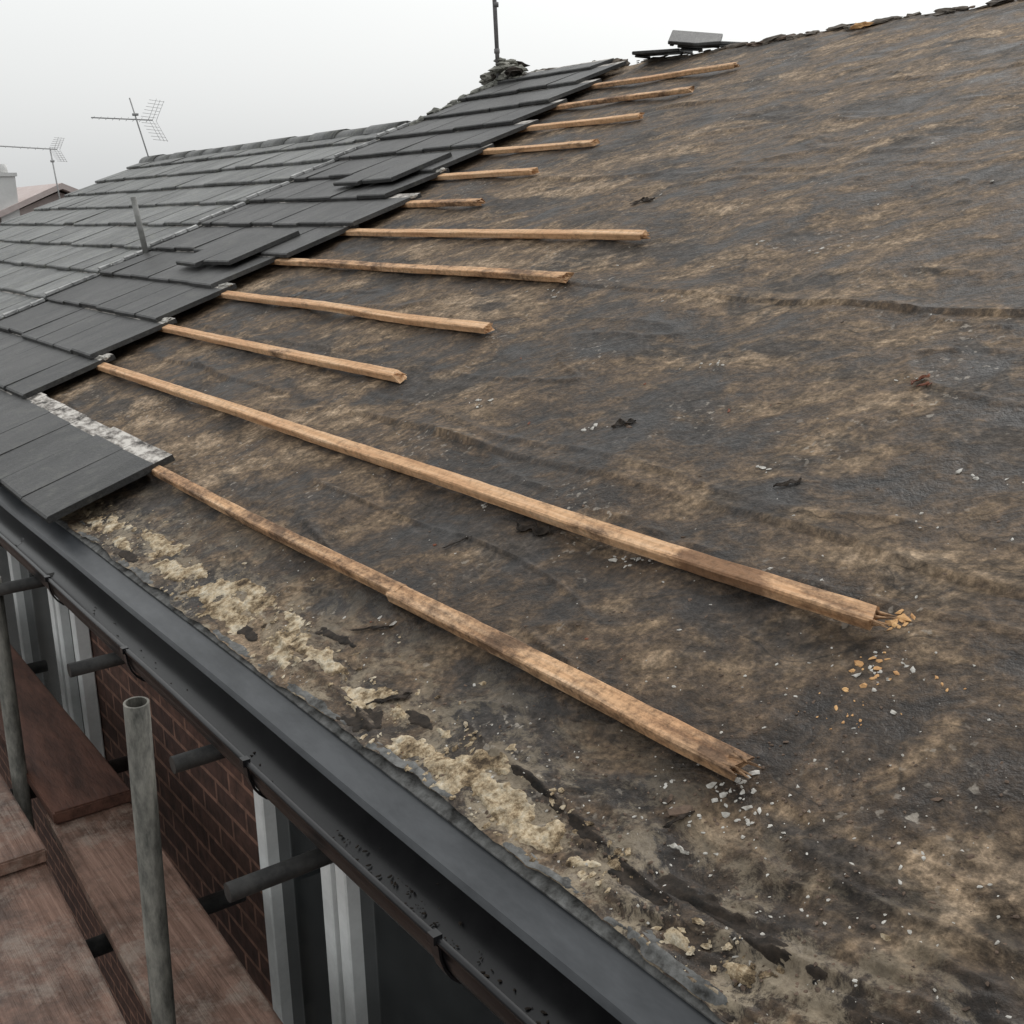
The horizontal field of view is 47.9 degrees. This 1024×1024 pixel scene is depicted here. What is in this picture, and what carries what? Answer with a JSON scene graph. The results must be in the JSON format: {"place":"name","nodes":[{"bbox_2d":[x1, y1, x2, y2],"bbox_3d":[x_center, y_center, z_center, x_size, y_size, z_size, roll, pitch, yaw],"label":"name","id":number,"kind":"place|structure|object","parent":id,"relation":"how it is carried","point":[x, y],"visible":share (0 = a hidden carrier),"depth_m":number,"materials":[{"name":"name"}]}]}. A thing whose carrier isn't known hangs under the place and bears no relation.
{"place":"outdoors","nodes":[
{"label":"outdoors","id":0,"kind":"place"},
{"bbox_2d":[19,192,64,215],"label":"gable walls","id":1,"kind":"structure","parent":0,"point":[50,198],"depth_m":20.57,"materials":[{"name":"brick"}]},
{"bbox_2d":[0,183,78,216],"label":"pitched roof","id":2,"kind":"structure","parent":1,"relation":"on","point":[27,195],"depth_m":20.46,"materials":[{"name":"tile"}]},
{"bbox_2d":[0,164,19,225],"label":"chimney","id":3,"kind":"object","parent":2,"relation":"on","point":[8,193],"visible":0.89,"depth_m":20.07,"materials":[{"name":"white paint"}]},
{"bbox_2d":[0,137,66,198],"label":"tv antenna","id":4,"kind":"object","parent":2,"relation":"attached to","point":[51,160],"visible":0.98,"depth_m":19.78,"materials":[{"name":"metal"}]},
{"bbox_2d":[0,629,272,1023],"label":"walls","id":5,"kind":"structure","parent":0,"point":[208,830],"depth_m":3.71,"materials":[{"name":"brick"}]},
{"bbox_2d":[0,546,105,758],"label":"window","id":6,"kind":"structure","parent":5,"relation":"attached to","point":[43,623],"depth_m":4.77,"materials":[{"name":"white plastic"}]},
{"bbox_2d":[0,505,621,1023],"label":"gutter","id":7,"kind":"object","parent":5,"relation":"attached to","point":[316,807],"visible":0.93,"depth_m":1.90,"materials":[{"name":"black plastic"}]},
{"bbox_2d":[0,538,461,983],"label":"gutter brackets","id":8,"kind":"object","parent":7,"relation":"attached to","point":[434,935],"visible":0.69,"depth_m":2.01,"materials":[{"name":"black metal"}]},
{"bbox_2d":[93,607,548,1023],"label":"gutter silt","id":9,"kind":"object","parent":7,"relation":"in","point":[485,975],"visible":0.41,"depth_m":1.71,"materials":[{"name":"brown soil"}]},
{"bbox_2d":[0,486,714,1023],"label":"eaves tray","id":10,"kind":"object","parent":7,"relation":"on","point":[612,980],"visible":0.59,"depth_m":1.79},
{"bbox_2d":[55,519,725,1023],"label":"felt support edge","id":11,"kind":"object","parent":10,"relation":"on","point":[563,897],"visible":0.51,"depth_m":1.75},
{"bbox_2d":[75,527,757,1023],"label":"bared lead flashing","id":12,"kind":"object","parent":11,"relation":"on","point":[663,959],"visible":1,"depth_m":1.58,"materials":[{"name":"grey metal"}]},
{"bbox_2d":[253,788,503,1023],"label":"window","id":13,"kind":"structure","parent":5,"relation":"attached to","point":[343,947],"depth_m":2.69,"materials":[{"name":"white plastic"}]},
{"bbox_3d":[1.210,-0.824,3.378,4.570,0.080,9.750,-35,30,-25],"label":"roof","id":14,"kind":"object","parent":5,"relation":"on","visible":0},
{"bbox_2d":[91,98,167,155],"bbox_3d":[-3.924,-3.761,11.816,0.722,0.923,0.281,-1,15,0],"label":"tv antenna","id":15,"kind":"object","parent":14,"relation":"attached to","point":[135,115],"visible":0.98,"depth_m":11.74,"materials":[{"name":"metal"}]},
{"bbox_2d":[130,197,148,253],"bbox_3d":[-2.203,-1.680,6.865,0.091,0.387,0.071,-12,18,-34],"label":"vent pipe","id":16,"kind":"object","parent":14,"relation":"attached to","point":[139,224],"visible":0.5,"depth_m":6.85,"materials":[{"name":"grey metal"}]},
{"bbox_2d":[0,120,415,318],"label":"bonding strip","id":17,"kind":"object","parent":14,"relation":"attached to","point":[41,300],"visible":1,"depth_m":7.09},
{"bbox_2d":[176,233,263,266],"bbox_3d":[-1.518,-1.368,6.003,0.419,0.045,0.312,-35,30,-25],"label":"loose roof tile","id":18,"kind":"object","parent":14,"relation":"on","point":[196,259],"visible":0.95,"depth_m":5.98,"materials":[{"name":"concrete"}]},
{"bbox_2d":[203,231,299,264],"bbox_3d":[-1.307,-1.327,5.776,0.422,0.045,0.316,-35,30,-25],"label":"loose roof tile","id":19,"kind":"object","parent":14,"relation":"on","point":[233,255],"visible":1,"depth_m":5.72,"materials":[{"name":"concrete"}]},
{"bbox_2d":[95,168,445,360],"bbox_3d":[-1.062,-1.224,5.481,2.112,0.026,0.375,-35,30,-25],"label":"tile corner mortar","id":20,"kind":"object","parent":14,"relation":"on","point":[227,284],"visible":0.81,"depth_m":5.34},
{"bbox_2d":[139,121,410,162],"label":"ridge tiles","id":21,"kind":"object","parent":14,"relation":"on","point":[371,129],"visible":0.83,"depth_m":9.18,"materials":[{"name":"concrete"}]},
{"bbox_2d":[288,290,306,296],"bbox_3d":[-0.953,-0.920,4.925,0.144,0.012,0.076,-35,30,-25],"label":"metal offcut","id":22,"kind":"object","parent":14,"relation":"on","point":[298,293],"visible":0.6,"depth_m":4.92,"materials":[{"name":"grey metal"}]},
{"bbox_2d":[333,157,414,185],"bbox_3d":[-0.765,-1.913,6.471,0.416,0.045,0.308,-35,30,-25],"label":"loose roof tile","id":23,"kind":"object","parent":14,"relation":"on","point":[355,179],"visible":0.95,"depth_m":6.45,"materials":[{"name":"concrete"}]},
{"bbox_2d":[362,152,451,183],"bbox_3d":[-0.570,-1.863,6.235,0.419,0.045,0.312,-35,30,-25],"label":"loose roof tile","id":24,"kind":"object","parent":14,"relation":"on","point":[401,170],"visible":1,"depth_m":6.18,"materials":[{"name":"concrete"}]},
{"bbox_2d":[409,78,497,125],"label":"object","id":25,"kind":"object","parent":14,"relation":"on","point":[454,102],"visible":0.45,"depth_m":7.91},
{"bbox_2d":[492,0,499,77],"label":"antenna mast","id":26,"kind":"object","parent":14,"relation":"on","point":[495,3],"visible":0.85,"depth_m":7.99,"materials":[{"name":"grey metal"}]},
{"bbox_2d":[479,57,537,84],"bbox_3d":[-0.019,-3.093,8.110,0.286,0.199,0.622,-12,18,-34],"label":"rubble heap","id":27,"kind":"object","parent":14,"relation":"on","point":[509,68],"visible":0.58,"depth_m":8.01,"materials":[{"name":"stone"}]},
{"bbox_2d":[41,0,1023,1023],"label":"felt underlay","id":28,"kind":"object","parent":14,"relation":"on","point":[782,156],"visible":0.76,"depth_m":2.52,"materials":[{"name":"brown fabric"}]},
{"bbox_2d":[159,324,406,382],"bbox_3d":[-1.487,-0.799,5.055,0.047,0.032,3.977,-35,30,-25],"label":"roof batten","id":29,"kind":"object","parent":28,"relation":"on","point":[380,372],"visible":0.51,"depth_m":4.06,"materials":[{"name":"brown wood"}]},
{"bbox_2d":[217,291,494,333],"bbox_3d":[-1.226,-0.972,5.186,0.053,0.032,4.005,-35,30,-25],"label":"roof batten","id":30,"kind":"object","parent":28,"relation":"on","point":[434,322],"visible":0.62,"depth_m":4.21,"materials":[{"name":"brown wood"}]},
{"bbox_2d":[351,625,393,630],"bbox_3d":[-0.280,0.231,2.298,0.099,0.023,0.009,5,16,22],"label":"torn felt scrap","id":31,"kind":"object","parent":28,"relation":"on","point":[373,627],"visible":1,"depth_m":2.30,"materials":[{"name":"black fabric"}]},
{"bbox_2d":[365,692,411,704],"bbox_3d":[-0.222,0.337,2.076,0.071,0.008,0.060,-35,30,-25],"label":"torn felt scrap","id":32,"kind":"object","parent":28,"relation":"on","point":[405,695],"visible":1,"depth_m":2.07,"materials":[{"name":"black fabric"}]},
{"bbox_2d":[271,258,573,282],"bbox_3d":[-0.969,-1.158,5.346,0.063,0.030,3.977,-35,30,-25],"label":"roof batten","id":33,"kind":"object","parent":28,"relation":"on","point":[531,275],"visible":0.72,"depth_m":4.41,"materials":[{"name":"brown wood"}]},
{"bbox_2d":[62,502,784,987],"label":"mortar crumbs","id":34,"kind":"object","parent":28,"relation":"on","point":[694,920],"visible":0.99,"depth_m":1.70,"materials":[{"name":"beige concrete"}]},
{"bbox_2d":[397,198,484,207],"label":"roof batten","id":35,"kind":"object","parent":28,"relation":"on","point":[445,202],"visible":0.46,"depth_m":5.41,"materials":[{"name":"brown wood"}]},
{"bbox_2d":[150,465,760,780],"bbox_3d":[-1.415,-0.237,3.958,0.050,0.032,6.014,-35,30,-25],"label":"roof batten","id":36,"kind":"object","parent":28,"relation":"on","point":[682,738],"visible":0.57,"depth_m":2.01,"materials":[{"name":"brown wood"}]},
{"bbox_2d":[442,536,471,547],"bbox_3d":[-0.119,0.065,2.488,0.067,0.024,0.007,-4,15,-8],"label":"torn felt scrap","id":37,"kind":"object","parent":28,"relation":"on","point":[455,542],"visible":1,"depth_m":2.49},
{"bbox_2d":[113,550,826,1023],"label":"torn felt patches","id":38,"kind":"object","parent":28,"relation":"on","point":[767,948],"visible":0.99,"depth_m":1.51,"materials":[{"name":"fabric"}]},
{"bbox_2d":[429,167,538,180],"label":"roof batten","id":39,"kind":"object","parent":28,"relation":"on","point":[493,173],"visible":0.36,"depth_m":5.64,"materials":[{"name":"brown wood"}]},
{"bbox_2d":[83,506,890,985],"bbox_3d":[-0.423,0.253,2.382,0.254,0.032,3.048,-35,30,-25],"label":"mortar crust","id":40,"kind":"object","parent":28,"relation":"on","point":[509,808],"visible":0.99,"depth_m":1.96},
{"bbox_2d":[339,228,649,239],"bbox_3d":[-0.707,-1.329,5.471,0.053,0.032,4.018,-35,30,-25],"label":"roof batten","id":41,"kind":"object","parent":28,"relation":"on","point":[604,234],"visible":0.62,"depth_m":4.50,"materials":[{"name":"brown wood"}]},
{"bbox_2d":[94,362,896,630],"bbox_3d":[-1.163,-0.421,4.115,0.047,0.032,5.987,-35,30,-25],"label":"roof batten","id":42,"kind":"object","parent":28,"relation":"on","point":[852,611],"visible":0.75,"depth_m":2.34,"materials":[{"name":"brown wood"}]},
{"bbox_2d":[516,522,550,534],"bbox_3d":[0.042,0.036,2.423,0.036,0.018,0.112,-35,30,-25],"label":"torn felt scrap","id":43,"kind":"object","parent":28,"relation":"on","point":[536,530],"visible":1,"depth_m":2.42,"materials":[{"name":"black fabric"}]},
{"bbox_2d":[478,139,599,154],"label":"roof batten","id":44,"kind":"object","parent":28,"relation":"on","point":[546,147],"visible":0.49,"depth_m":5.78,"materials":[{"name":"brown wood"}]},
{"bbox_2d":[83,44,1023,1023],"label":"roof debris","id":45,"kind":"object","parent":28,"relation":"on","point":[679,810],"visible":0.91,"depth_m":1.62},
{"bbox_2d":[516,113,643,132],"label":"roof batten","id":46,"kind":"object","parent":28,"relation":"on","point":[596,121],"visible":0.51,"depth_m":5.94,"materials":[{"name":"brown wood"}]},
{"bbox_2d":[545,86,694,111],"bbox_3d":[0.161,-2.368,6.769,0.043,0.028,2.568,-35,30,-25],"label":"roof batten","id":47,"kind":"object","parent":28,"relation":"on","point":[654,94],"visible":0.52,"depth_m":6.14,"materials":[{"name":"brown wood"}]},
{"bbox_2d":[611,418,635,427],"bbox_3d":[0.264,-0.211,2.728,0.045,0.011,0.048,-35,30,-25],"label":"torn felt scrap","id":48,"kind":"object","parent":28,"relation":"on","point":[620,422],"visible":1,"depth_m":2.73,"materials":[{"name":"black fabric"}]},
{"bbox_2d":[630,197,654,203],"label":"torn felt scrap","id":49,"kind":"object","parent":28,"relation":"on","point":[643,199],"visible":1,"depth_m":4.37,"materials":[{"name":"black fabric"}]},
{"bbox_2d":[577,62,740,91],"bbox_3d":[0.418,-2.545,6.914,0.052,0.030,2.567,-35,30,-25],"label":"roof batten","id":50,"kind":"object","parent":28,"relation":"on","point":[704,69],"visible":0.57,"depth_m":6.32,"materials":[{"name":"brown wood"}]},
{"bbox_2d":[667,843,688,854],"bbox_3d":[0.223,0.451,1.544,0.010,0.005,0.036,-35,30,-25],"label":"plaster curl","id":51,"kind":"object","parent":28,"relation":"on","point":[675,845],"visible":1,"depth_m":1.54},
{"bbox_2d":[662,810,694,827],"bbox_3d":[0.231,0.425,1.594,0.048,0.006,0.019,-35,30,-25],"label":"torn felt scrap","id":52,"kind":"object","parent":28,"relation":"on","point":[677,818],"visible":1,"depth_m":1.59,"materials":[{"name":"black fabric"}]},
{"bbox_2d":[522,0,1013,73],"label":"ridge mortar bed","id":53,"kind":"object","parent":28,"relation":"on","point":[846,27],"visible":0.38,"depth_m":6.06,"materials":[{"name":"grey concrete"}]},
{"bbox_2d":[632,48,692,58],"bbox_3d":[0.908,-2.765,6.946,0.300,0.034,0.240,8,21,28],"label":"loose roof tile","id":54,"kind":"object","parent":53,"relation":"on","point":[646,54],"visible":0.92,"depth_m":6.88,"materials":[{"name":"concrete"}]},
{"bbox_2d":[677,41,741,50],"bbox_3d":[1.159,-2.725,6.736,0.300,0.034,0.240,15,25,41],"label":"loose roof tile","id":55,"kind":"object","parent":53,"relation":"on","point":[695,47],"visible":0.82,"depth_m":6.65,"materials":[{"name":"concrete"}]},
{"bbox_2d":[668,30,722,47],"bbox_3d":[1.078,-2.773,6.768,0.300,0.034,0.240,8,38,10],"label":"loose roof tile","id":56,"kind":"object","parent":55,"relation":"on","point":[685,38],"visible":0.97,"depth_m":6.74,"materials":[{"name":"concrete"}]},
{"bbox_2d":[773,477,801,486],"bbox_3d":[0.536,-0.058,2.243,0.055,0.020,0.015,3,16,14],"label":"torn felt scrap","id":57,"kind":"object","parent":28,"relation":"on","point":[785,483],"visible":1,"depth_m":2.24,"materials":[{"name":"black fabric"}]},
{"bbox_2d":[850,21,873,29],"bbox_3d":[1.730,-2.412,5.703,0.042,0.030,0.142,-35,30,-25],"label":"broken batten piece","id":58,"kind":"object","parent":28,"relation":"on","point":[859,25],"visible":1,"depth_m":5.69,"materials":[{"name":"orange wood"}]},
{"bbox_2d":[911,373,929,384],"bbox_3d":[0.852,-0.278,2.409,0.051,0.009,0.030,-35,30,-25],"label":"rusty scrap","id":59,"kind":"object","parent":28,"relation":"on","point":[922,377],"visible":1,"depth_m":2.41,"materials":[{"name":"brown metal"}]},
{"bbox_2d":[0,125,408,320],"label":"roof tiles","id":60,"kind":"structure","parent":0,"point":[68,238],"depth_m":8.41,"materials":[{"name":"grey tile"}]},
{"bbox_2d":[0,58,626,523],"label":"roof tiles","id":61,"kind":"object","parent":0,"point":[58,460],"visible":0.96,"depth_m":5.75,"materials":[{"name":"grey tile"}]},
{"bbox_2d":[0,0,990,188],"label":"sky","id":62,"kind":"structure","parent":0,"point":[224,73],"materials":[{"name":"white"}]},
{"label":"ground","id":63,"kind":"structure","parent":0,"visible":0},
{"bbox_2d":[0,572,332,1023],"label":"scaffold","id":64,"kind":"object","parent":63,"relation":"on","point":[162,938],"visible":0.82,"depth_m":2.78,"materials":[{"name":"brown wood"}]}
]}

